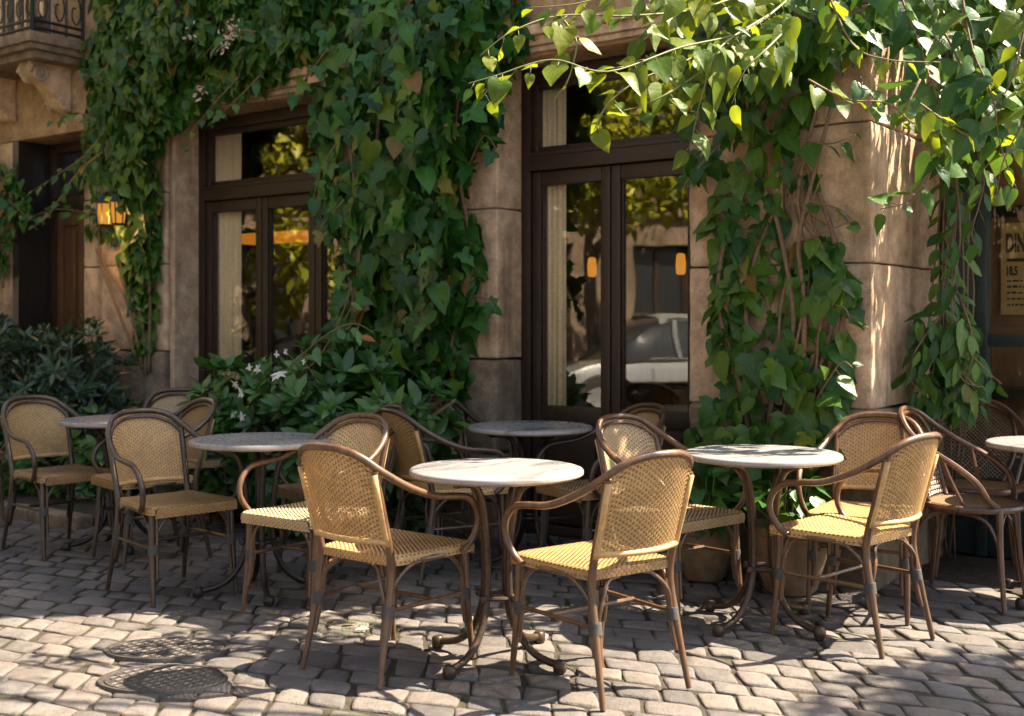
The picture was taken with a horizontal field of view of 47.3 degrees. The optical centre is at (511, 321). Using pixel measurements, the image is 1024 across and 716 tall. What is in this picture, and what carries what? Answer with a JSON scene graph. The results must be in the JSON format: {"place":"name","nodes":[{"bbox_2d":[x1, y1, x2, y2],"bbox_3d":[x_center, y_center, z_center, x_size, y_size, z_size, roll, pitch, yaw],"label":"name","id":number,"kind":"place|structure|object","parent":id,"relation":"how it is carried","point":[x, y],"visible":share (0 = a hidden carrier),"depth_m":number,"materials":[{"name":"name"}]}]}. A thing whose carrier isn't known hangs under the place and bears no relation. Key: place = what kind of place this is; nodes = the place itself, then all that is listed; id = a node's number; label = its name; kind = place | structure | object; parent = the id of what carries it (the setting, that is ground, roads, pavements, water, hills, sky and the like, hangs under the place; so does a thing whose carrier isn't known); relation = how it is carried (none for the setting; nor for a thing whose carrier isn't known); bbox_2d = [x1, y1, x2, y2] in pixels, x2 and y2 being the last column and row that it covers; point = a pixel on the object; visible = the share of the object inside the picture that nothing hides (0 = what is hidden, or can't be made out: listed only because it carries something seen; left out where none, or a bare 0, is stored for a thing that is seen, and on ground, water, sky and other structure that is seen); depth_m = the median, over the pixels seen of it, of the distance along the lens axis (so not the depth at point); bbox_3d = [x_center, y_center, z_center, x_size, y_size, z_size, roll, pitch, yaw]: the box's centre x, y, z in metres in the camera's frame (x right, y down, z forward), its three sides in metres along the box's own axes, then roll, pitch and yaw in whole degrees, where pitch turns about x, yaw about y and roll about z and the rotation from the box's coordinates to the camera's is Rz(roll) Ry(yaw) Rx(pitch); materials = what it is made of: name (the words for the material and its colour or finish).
{"place":"outdoors","nodes":[
{"label":"outdoors","id":0,"kind":"place"},
{"bbox_2d":[0,504,1023,715],"bbox_3d":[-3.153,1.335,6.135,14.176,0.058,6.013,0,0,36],"label":"cobblestone pavement","id":1,"kind":"structure","parent":0,"point":[854,651],"depth_m":4.75,"materials":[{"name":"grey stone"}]},
{"bbox_2d":[0,420,5,521],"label":"rattan armchair","id":2,"kind":"object","parent":1,"relation":"on","point":[2,450],"visible":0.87,"depth_m":7.64,"materials":[{"name":"wicker"}]},
{"bbox_2d":[0,500,92,530],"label":"kerb","id":3,"kind":"structure","parent":1,"relation":"on","point":[57,518],"depth_m":7.50,"materials":[{"name":"stone"}]},
{"bbox_2d":[1,395,117,559],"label":"rattan armchair","id":4,"kind":"object","parent":1,"relation":"on","point":[73,475],"visible":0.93,"depth_m":6.82,"materials":[{"name":"wicker"}]},
{"bbox_2d":[58,414,174,554],"bbox_3d":[-2.290,0.939,6.820,0.676,0.742,0.676,0,0,-29],"label":"marble table","id":5,"kind":"object","parent":1,"relation":"on","point":[95,423],"visible":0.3,"depth_m":6.73,"materials":[{"name":"metal"}]},
{"bbox_2d":[90,397,216,568],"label":"rattan armchair","id":6,"kind":"object","parent":1,"relation":"on","point":[101,480],"visible":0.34,"depth_m":6.49,"materials":[{"name":"wicker"}]},
{"bbox_2d":[97,664,227,696],"bbox_3d":[-1.275,1.330,4.270,0.470,0.060,0.330,0,0,0],"label":"utility cover","id":7,"kind":"object","parent":1,"relation":"on","point":[163,680],"visible":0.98,"depth_m":4.24,"materials":[{"name":"metal"}]},
{"bbox_2d":[103,637,230,663],"bbox_3d":[-1.375,1.330,4.660,0.500,0.060,0.310,0,0,0],"label":"utility cover","id":8,"kind":"object","parent":1,"relation":"on","point":[164,650],"visible":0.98,"depth_m":4.63,"materials":[{"name":"metal"}]},
{"bbox_2d":[105,408,239,607],"bbox_3d":[-1.686,0.875,5.698,0.564,0.874,0.620,0,0,-44],"label":"rattan armchair","id":9,"kind":"object","parent":1,"relation":"on","point":[227,505],"visible":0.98,"depth_m":5.74,"materials":[{"name":"wicker"}]},
{"bbox_2d":[143,388,235,531],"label":"rattan armchair","id":10,"kind":"object","parent":1,"relation":"on","point":[213,462],"visible":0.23,"depth_m":7.60,"materials":[{"name":"wicker"}]},
{"bbox_2d":[188,432,328,605],"bbox_3d":[-1.220,0.939,5.660,0.676,0.742,0.676,0,0,-20],"label":"marble table","id":11,"kind":"object","parent":1,"relation":"on","point":[265,444],"visible":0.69,"depth_m":5.60,"materials":[{"name":"metal"}]},
{"bbox_2d":[236,412,389,612],"bbox_3d":[-0.867,0.875,5.364,0.564,0.874,0.620,0,0,35],"label":"rattan armchair","id":12,"kind":"object","parent":1,"relation":"on","point":[250,517],"visible":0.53,"depth_m":5.34,"materials":[{"name":"wicker"}]},
{"bbox_2d":[276,403,405,588],"bbox_3d":[-0.863,0.875,6.053,0.620,0.874,0.564,0,0,-30],"label":"rattan armchair","id":13,"kind":"object","parent":1,"relation":"on","point":[286,489],"visible":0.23,"depth_m":5.98,"materials":[{"name":"wicker"}]},
{"bbox_2d":[304,611,416,645],"bbox_3d":[-0.606,1.308,5.043,0.637,0.014,0.719,0,0,0],"label":"moss","id":14,"kind":"object","parent":1,"relation":"on","point":[359,624],"visible":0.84,"depth_m":5.02,"materials":[{"name":"green plant"}]},
{"bbox_2d":[298,442,480,689],"bbox_3d":[-0.501,0.875,4.448,0.564,0.874,0.620,0,0,38],"label":"rattan armchair","id":15,"kind":"object","parent":1,"relation":"on","point":[381,537],"visible":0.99,"depth_m":4.29,"materials":[{"name":"wicker"}]},
{"bbox_2d":[379,407,508,584],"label":"rattan armchair","id":16,"kind":"object","parent":1,"relation":"on","point":[414,427],"visible":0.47,"depth_m":5.93,"materials":[{"name":"wicker"}]},
{"bbox_2d":[402,393,513,551],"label":"rattan armchair","id":17,"kind":"object","parent":1,"relation":"on","point":[411,500],"visible":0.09,"depth_m":6.87,"materials":[{"name":"wicker"}]},
{"bbox_2d":[409,458,583,679],"bbox_3d":[-0.060,0.939,4.530,0.676,0.742,0.676,0,0,36],"label":"marble table","id":18,"kind":"object","parent":1,"relation":"on","point":[474,475],"visible":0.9,"depth_m":4.46,"materials":[{"name":"metal"}]},
{"bbox_2d":[468,420,592,567],"bbox_3d":[0.100,0.939,6.360,0.676,0.742,0.676,0,0,-32],"label":"marble table","id":19,"kind":"object","parent":1,"relation":"on","point":[546,431],"visible":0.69,"depth_m":6.29,"materials":[{"name":"stone"}]},
{"bbox_2d":[502,449,693,710],"bbox_3d":[0.344,0.875,4.217,0.564,0.874,0.620,0,0,-37],"label":"rattan armchair","id":20,"kind":"object","parent":1,"relation":"on","point":[600,575],"visible":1,"depth_m":4.05,"materials":[{"name":"wicker"}]},
{"bbox_2d":[535,402,665,584],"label":"rattan armchair","id":21,"kind":"object","parent":1,"relation":"on","point":[644,409],"visible":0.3,"depth_m":6.15,"materials":[{"name":"wicker"}]},
{"bbox_2d":[595,413,745,627],"bbox_3d":[0.687,0.875,5.340,0.564,0.874,0.620,0,0,-40],"label":"rattan armchair","id":22,"kind":"object","parent":1,"relation":"on","point":[627,428],"visible":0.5,"depth_m":5.35,"materials":[{"name":"wicker"}]},
{"bbox_2d":[662,467,766,581],"bbox_3d":[0.968,1.029,5.948,0.612,0.562,0.513,0,0,38],"label":"potted plant","id":23,"kind":"object","parent":1,"relation":"on","point":[701,565],"visible":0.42,"depth_m":5.83,"materials":[{"name":"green plant"}]},
{"bbox_2d":[685,444,843,638],"bbox_3d":[1.085,0.939,5.060,0.676,0.742,0.676,0,0,-40],"label":"marble table","id":24,"kind":"object","parent":1,"relation":"on","point":[741,458],"visible":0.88,"depth_m":4.99,"materials":[{"name":"metal"}]},
{"bbox_2d":[732,476,853,596],"bbox_3d":[1.371,1.028,5.672,0.579,0.563,0.579,0,0,0],"label":"potted plant","id":25,"kind":"object","parent":1,"relation":"on","point":[796,558],"visible":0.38,"depth_m":5.54,"materials":[{"name":"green plant"}]},
{"bbox_2d":[766,432,941,658],"bbox_3d":[1.445,0.875,4.832,0.564,0.874,0.620,0,0,-43],"label":"rattan armchair","id":26,"kind":"object","parent":1,"relation":"on","point":[833,537],"visible":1,"depth_m":4.71,"materials":[{"name":"wicker"}]},
{"bbox_2d":[796,411,926,624],"bbox_3d":[1.650,0.875,5.399,0.564,0.874,0.620,0,0,27],"label":"rattan armchair","id":27,"kind":"object","parent":1,"relation":"on","point":[837,434],"visible":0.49,"depth_m":5.60,"materials":[{"name":"wicker"}]},
{"bbox_2d":[897,405,1023,612],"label":"bentwood chair","id":28,"kind":"object","parent":1,"relation":"on","point":[983,502],"visible":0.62,"depth_m":5.53,"materials":[{"name":"brown wood"}]},
{"bbox_2d":[924,399,1023,580],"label":"bentwood chair","id":29,"kind":"object","parent":1,"relation":"on","point":[1001,489],"visible":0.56,"depth_m":6.24,"materials":[{"name":"wicker"}]},
{"bbox_2d":[985,436,1023,608],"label":"marble table","id":30,"kind":"object","parent":1,"relation":"on","point":[1011,443],"visible":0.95,"depth_m":5.47,"materials":[{"name":"stone"}]},
{"label":"ground","id":31,"kind":"structure","parent":0,"visible":0},
{"bbox_2d":[4,489,184,526],"bbox_3d":[-4.291,1.317,9.402,4.900,0.105,1.220,0,0,36],"label":"planting bed","id":32,"kind":"object","parent":31,"relation":"on","point":[85,507],"visible":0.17,"depth_m":8.15,"materials":[{"name":"soil"}]},
{"bbox_2d":[0,309,142,485],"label":"shrub","id":33,"kind":"object","parent":32,"relation":"on","point":[70,379],"visible":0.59,"depth_m":8.78,"materials":[{"name":"green plant"}]},
{"bbox_2d":[0,403,203,499],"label":"ground shrub","id":34,"kind":"object","parent":32,"relation":"on","point":[83,454],"visible":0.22,"depth_m":8.32,"materials":[{"name":"green plant"}]},
{"bbox_2d":[157,280,470,540],"bbox_3d":[-1.382,0.597,7.375,2.440,1.688,1.113,0,0,35],"label":"flowering shrub","id":35,"kind":"object","parent":32,"relation":"in","point":[263,395],"visible":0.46,"depth_m":6.97,"materials":[{"name":"green plant"}]},
{"bbox_2d":[0,0,1023,590],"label":"cafe building","id":36,"kind":"structure","parent":31,"relation":"on","point":[636,308],"depth_m":7.29,"materials":[{"name":"stone"}]},
{"bbox_2d":[0,163,36,287],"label":"creeper","id":37,"kind":"object","parent":36,"relation":"attached to","point":[10,211],"visible":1,"depth_m":10.06,"materials":[{"name":"green plant"}]},
{"bbox_2d":[0,0,56,36],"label":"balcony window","id":38,"kind":"structure","parent":36,"relation":"in","point":[42,5],"depth_m":10.04,"materials":[{"name":"black wood"}]},
{"bbox_2d":[95,189,126,226],"bbox_3d":[-3.115,-0.884,9.090,0.264,0.285,0.271,0,0,-11],"label":"wall lantern","id":39,"kind":"object","parent":36,"relation":"attached to","point":[103,218],"depth_m":9.08,"materials":[{"name":"metal"}]},
{"bbox_2d":[27,0,321,375],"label":"ivy","id":40,"kind":"object","parent":36,"relation":"attached to","point":[239,41],"visible":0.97,"depth_m":8.74,"materials":[{"name":"green plant"}]},
{"bbox_2d":[216,133,241,379],"bbox_3d":[-2.206,-0.170,9.056,0.320,2.760,0.034,0,0,36],"label":"curtain","id":41,"kind":"object","parent":36,"relation":"hanging from","point":[228,157],"visible":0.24,"depth_m":9.03,"materials":[{"name":"beige fabric"}]},
{"bbox_2d":[199,105,330,396],"bbox_3d":[-1.697,-0.125,8.634,1.800,2.870,0.150,0,0,36],"label":"glazed door","id":42,"kind":"structure","parent":36,"relation":"in","point":[263,195],"depth_m":8.73,"materials":[{"name":"brown wood"}]},
{"bbox_2d":[242,125,308,244],"bbox_3d":[-2.223,-1.384,11.001,0.840,1.292,0.180,0,0,36],"label":"bar lamp","id":43,"kind":"object","parent":36,"relation":"hanging from","point":[295,236],"visible":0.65,"depth_m":10.83,"materials":[{"name":"orange glass"}]},
{"bbox_2d":[286,0,535,432],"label":"ivy","id":44,"kind":"object","parent":36,"relation":"attached to","point":[410,105],"visible":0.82,"depth_m":7.11,"materials":[{"name":"green plant"}]},
{"bbox_2d":[543,88,565,405],"bbox_3d":[0.245,-0.170,7.275,0.220,2.760,0.034,0,0,36],"label":"curtain","id":45,"kind":"object","parent":36,"relation":"hanging from","point":[554,122],"visible":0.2,"depth_m":7.25,"materials":[{"name":"beige fabric"}]},
{"bbox_2d":[587,90,596,276],"bbox_3d":[0.612,-1.187,8.940,0.080,1.696,0.080,0,0,0],"label":"pendant lamp","id":46,"kind":"object","parent":36,"relation":"hanging from","point":[591,267],"visible":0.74,"depth_m":8.94,"materials":[{"name":"orange glass"}]},
{"bbox_2d":[521,49,700,546],"bbox_3d":[0.609,-0.125,6.959,1.300,2.870,0.150,0,0,36],"label":"glazed door","id":47,"kind":"structure","parent":36,"relation":"in","point":[651,156],"depth_m":7.06,"materials":[{"name":"brown wood"}]},
{"bbox_2d":[676,110,685,274],"bbox_3d":[1.179,-1.180,8.158,0.080,1.710,0.080,0,0,0],"label":"pendant lamp","id":48,"kind":"object","parent":36,"relation":"hanging from","point":[680,264],"visible":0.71,"depth_m":8.14,"materials":[{"name":"orange glass"}]},
{"bbox_2d":[668,0,898,511],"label":"climbing vine","id":49,"kind":"object","parent":36,"relation":"attached to","point":[814,263],"visible":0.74,"depth_m":5.88,"materials":[{"name":"green plant"}]},
{"bbox_2d":[463,0,800,170],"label":"hanging vine","id":50,"kind":"object","parent":49,"relation":"hanging from","point":[748,44],"visible":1,"depth_m":4.95,"materials":[{"name":"green plant"}]},
{"bbox_2d":[807,0,1023,235],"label":"hanging vine","id":51,"kind":"object","parent":36,"relation":"attached to","point":[987,49],"visible":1,"depth_m":5.33,"materials":[{"name":"green plant"}]},
{"bbox_2d":[891,72,1007,558],"bbox_3d":[2.324,-0.012,6.130,0.544,2.648,0.679,0,0,30],"label":"trailing vine","id":52,"kind":"object","parent":36,"relation":"attached to","point":[948,389],"visible":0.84,"depth_m":5.98,"materials":[{"name":"green plant"}]},
{"bbox_2d":[1001,223,1023,314],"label":"menu poster","id":53,"kind":"object","parent":36,"relation":"attached to","point":[1012,268],"visible":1,"depth_m":6.93,"materials":[{"name":"paper"}]}
]}

